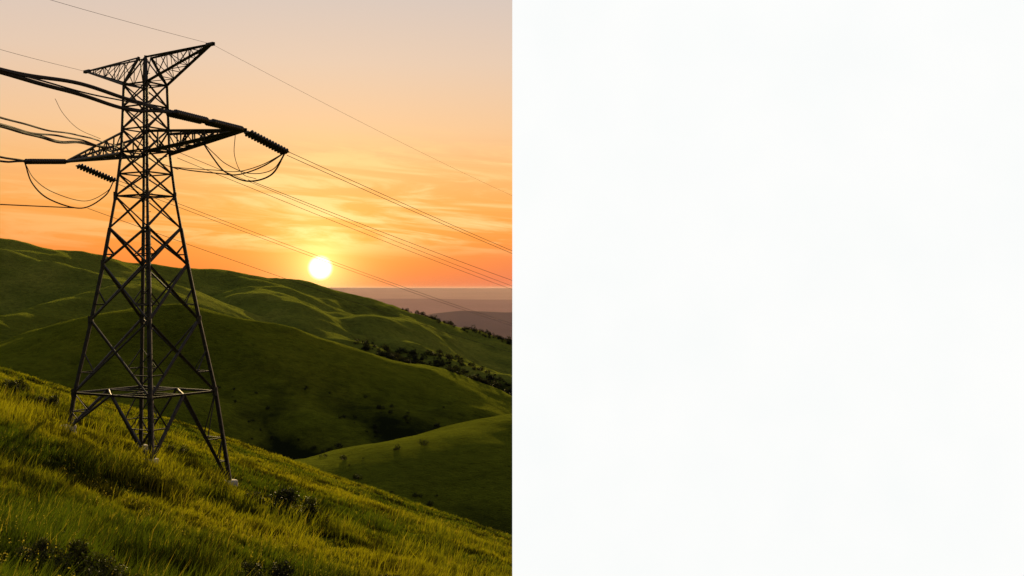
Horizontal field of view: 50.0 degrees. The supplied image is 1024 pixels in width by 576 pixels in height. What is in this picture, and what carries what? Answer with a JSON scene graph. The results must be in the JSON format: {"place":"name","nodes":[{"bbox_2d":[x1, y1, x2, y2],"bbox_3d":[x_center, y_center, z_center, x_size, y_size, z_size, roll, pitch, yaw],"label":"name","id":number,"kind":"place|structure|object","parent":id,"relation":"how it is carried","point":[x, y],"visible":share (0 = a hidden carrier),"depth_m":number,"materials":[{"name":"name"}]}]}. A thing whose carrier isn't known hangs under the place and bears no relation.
{"place":"outdoors","nodes":[
{"label":"outdoors","id":0,"kind":"place"},
{"bbox_2d":[0,238,511,575],"bbox_3d":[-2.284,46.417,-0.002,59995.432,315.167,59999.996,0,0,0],"label":"ground","id":1,"kind":"structure","parent":0,"point":[278,345],"depth_m":434.63,"materials":[{"name":"green plant"}]},
{"bbox_2d":[1,379,22,392],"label":"shrub","id":2,"kind":"object","parent":1,"relation":"on","point":[11,382],"visible":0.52,"depth_m":99.30,"materials":[{"name":"green plant"}]},
{"bbox_2d":[17,378,29,389],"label":"shrub","id":3,"kind":"object","parent":1,"relation":"on","point":[22,382],"visible":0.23,"depth_m":105.11,"materials":[{"name":"green plant"}]},
{"bbox_2d":[15,536,51,575],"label":"shrub","id":4,"kind":"object","parent":1,"relation":"on","point":[29,553],"visible":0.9,"depth_m":29.63,"materials":[{"name":"green plant"}]},
{"bbox_2d":[35,394,59,407],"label":"shrub","id":5,"kind":"object","parent":1,"relation":"on","point":[49,401],"visible":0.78,"depth_m":96.95,"materials":[{"name":"green plant"}]},
{"bbox_2d":[41,537,104,575],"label":"shrub","id":6,"kind":"object","parent":1,"relation":"on","point":[76,551],"visible":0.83,"depth_m":29.66,"materials":[{"name":"green plant"}]},
{"bbox_2d":[74,555,128,575],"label":"shrub","id":7,"kind":"object","parent":1,"relation":"on","point":[107,571],"visible":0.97,"depth_m":29.34,"materials":[{"name":"green plant"}]},
{"bbox_2d":[24,42,288,487],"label":"transmission tower","id":8,"kind":"structure","parent":1,"relation":"on","point":[225,130],"depth_m":78.39,"materials":[{"name":"metal"}]},
{"bbox_2d":[0,156,27,162],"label":"power line","id":9,"kind":"object","parent":8,"relation":"attached to","point":[15,160],"visible":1,"depth_m":78.33,"materials":[{"name":"metal"}]},
{"bbox_2d":[0,204,81,208],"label":"power line","id":10,"kind":"object","parent":8,"relation":"attached to","point":[40,206],"visible":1,"depth_m":82.87,"materials":[{"name":"metal"}]},
{"bbox_2d":[0,117,120,151],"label":"power line","id":11,"kind":"object","parent":8,"relation":"attached to","point":[24,132],"visible":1,"depth_m":55.48,"materials":[{"name":"metal"}]},
{"bbox_2d":[0,67,209,122],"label":"power line","id":12,"kind":"object","parent":8,"relation":"attached to","point":[22,76],"visible":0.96,"depth_m":46.50,"materials":[{"name":"metal"}]},
{"bbox_2d":[52,0,209,43],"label":"earth wire","id":13,"kind":"object","parent":8,"relation":"attached to","point":[127,21],"visible":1,"depth_m":62.49,"materials":[{"name":"metal"}]},
{"bbox_2d":[88,208,508,351],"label":"power line","id":14,"kind":"object","parent":8,"relation":"attached to","point":[288,279],"visible":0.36,"depth_m":117.35,"materials":[{"name":"metal"}]},
{"bbox_2d":[119,181,511,325],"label":"power line","id":15,"kind":"object","parent":8,"relation":"attached to","point":[305,251],"visible":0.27,"depth_m":117.63,"materials":[{"name":"metal"}]},
{"bbox_2d":[178,153,510,288],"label":"power line","id":16,"kind":"object","parent":8,"relation":"attached to","point":[331,215],"visible":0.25,"depth_m":101.15,"materials":[{"name":"metal"}]},
{"bbox_2d":[212,44,509,194],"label":"earth wire","id":17,"kind":"object","parent":8,"relation":"attached to","point":[363,123],"visible":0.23,"depth_m":96.21,"materials":[{"name":"metal"}]},
{"bbox_2d":[254,182,509,279],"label":"power line","id":18,"kind":"object","parent":8,"relation":"attached to","point":[370,227],"visible":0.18,"depth_m":89.16,"materials":[{"name":"metal"}]},
{"bbox_2d":[287,152,511,252],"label":"power line","id":19,"kind":"object","parent":8,"relation":"attached to","point":[392,198],"visible":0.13,"depth_m":87.11,"materials":[{"name":"metal"}]},
{"bbox_2d":[165,444,189,455],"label":"shrub","id":20,"kind":"object","parent":1,"relation":"on","point":[173,448],"visible":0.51,"depth_m":91.87,"materials":[{"name":"green plant"}]},
{"bbox_2d":[235,561,263,575],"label":"shrub","id":21,"kind":"object","parent":1,"relation":"on","point":[250,568],"visible":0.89,"depth_m":39.20,"materials":[{"name":"green plant"}]},
{"bbox_2d":[243,490,265,503],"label":"shrub","id":22,"kind":"object","parent":1,"relation":"on","point":[256,494],"visible":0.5,"depth_m":70.40,"materials":[{"name":"green plant"}]},
{"bbox_2d":[0,366,511,575],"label":"grass","id":23,"kind":"structure","parent":1,"relation":"on","point":[98,524],"depth_m":59.36,"materials":[{"name":"green plant"}]},
{"bbox_2d":[252,559,294,575],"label":"shrub","id":24,"kind":"object","parent":1,"relation":"on","point":[279,570],"visible":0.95,"depth_m":39.67,"materials":[{"name":"green plant"}]},
{"bbox_2d":[264,484,318,520],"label":"shrub","id":25,"kind":"object","parent":1,"relation":"on","point":[287,495],"visible":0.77,"depth_m":69.15,"materials":[{"name":"green plant"}]},
{"bbox_2d":[158,386,444,505],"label":"scrub","id":26,"kind":"object","parent":1,"relation":"on","point":[376,431],"visible":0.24,"depth_m":371.16,"materials":[{"name":"green plant"}]},
{"bbox_2d":[297,505,329,524],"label":"shrub","id":27,"kind":"object","parent":1,"relation":"on","point":[310,509],"visible":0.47,"depth_m":69.13,"materials":[{"name":"green plant"}]},
{"bbox_2d":[251,308,511,459],"bbox_3d":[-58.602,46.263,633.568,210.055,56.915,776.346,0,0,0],"label":"distant trees","id":28,"kind":"object","parent":1,"relation":"on","point":[453,369],"visible":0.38,"depth_m":751.10,"materials":[{"name":"green plant"}]},
{"bbox_2d":[512,0,1023,575],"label":"blank billboard","id":29,"kind":"object","parent":1,"relation":"on","point":[766,286],"visible":1,"depth_m":11.00,"materials":[{"name":"white"}]},
{"bbox_2d":[0,0,511,287],"label":"sky","id":30,"kind":"structure","parent":0,"point":[434,77],"materials":[{"name":"orange"}]},
{"bbox_2d":[330,288,511,299],"bbox_3d":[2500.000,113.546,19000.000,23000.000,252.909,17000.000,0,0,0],"label":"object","id":31,"kind":"structure","parent":0,"point":[456,293],"depth_m":16224.35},
{"bbox_2d":[375,299,511,314],"bbox_3d":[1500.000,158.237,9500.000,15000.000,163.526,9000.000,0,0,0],"label":"distant hills","id":32,"kind":"structure","parent":0,"point":[429,306],"depth_m":8394.72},
{"bbox_2d":[428,311,511,338],"bbox_3d":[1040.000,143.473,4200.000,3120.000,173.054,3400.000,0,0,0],"label":"distant hills","id":33,"kind":"structure","parent":0,"point":[495,325],"depth_m":3882.42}
]}

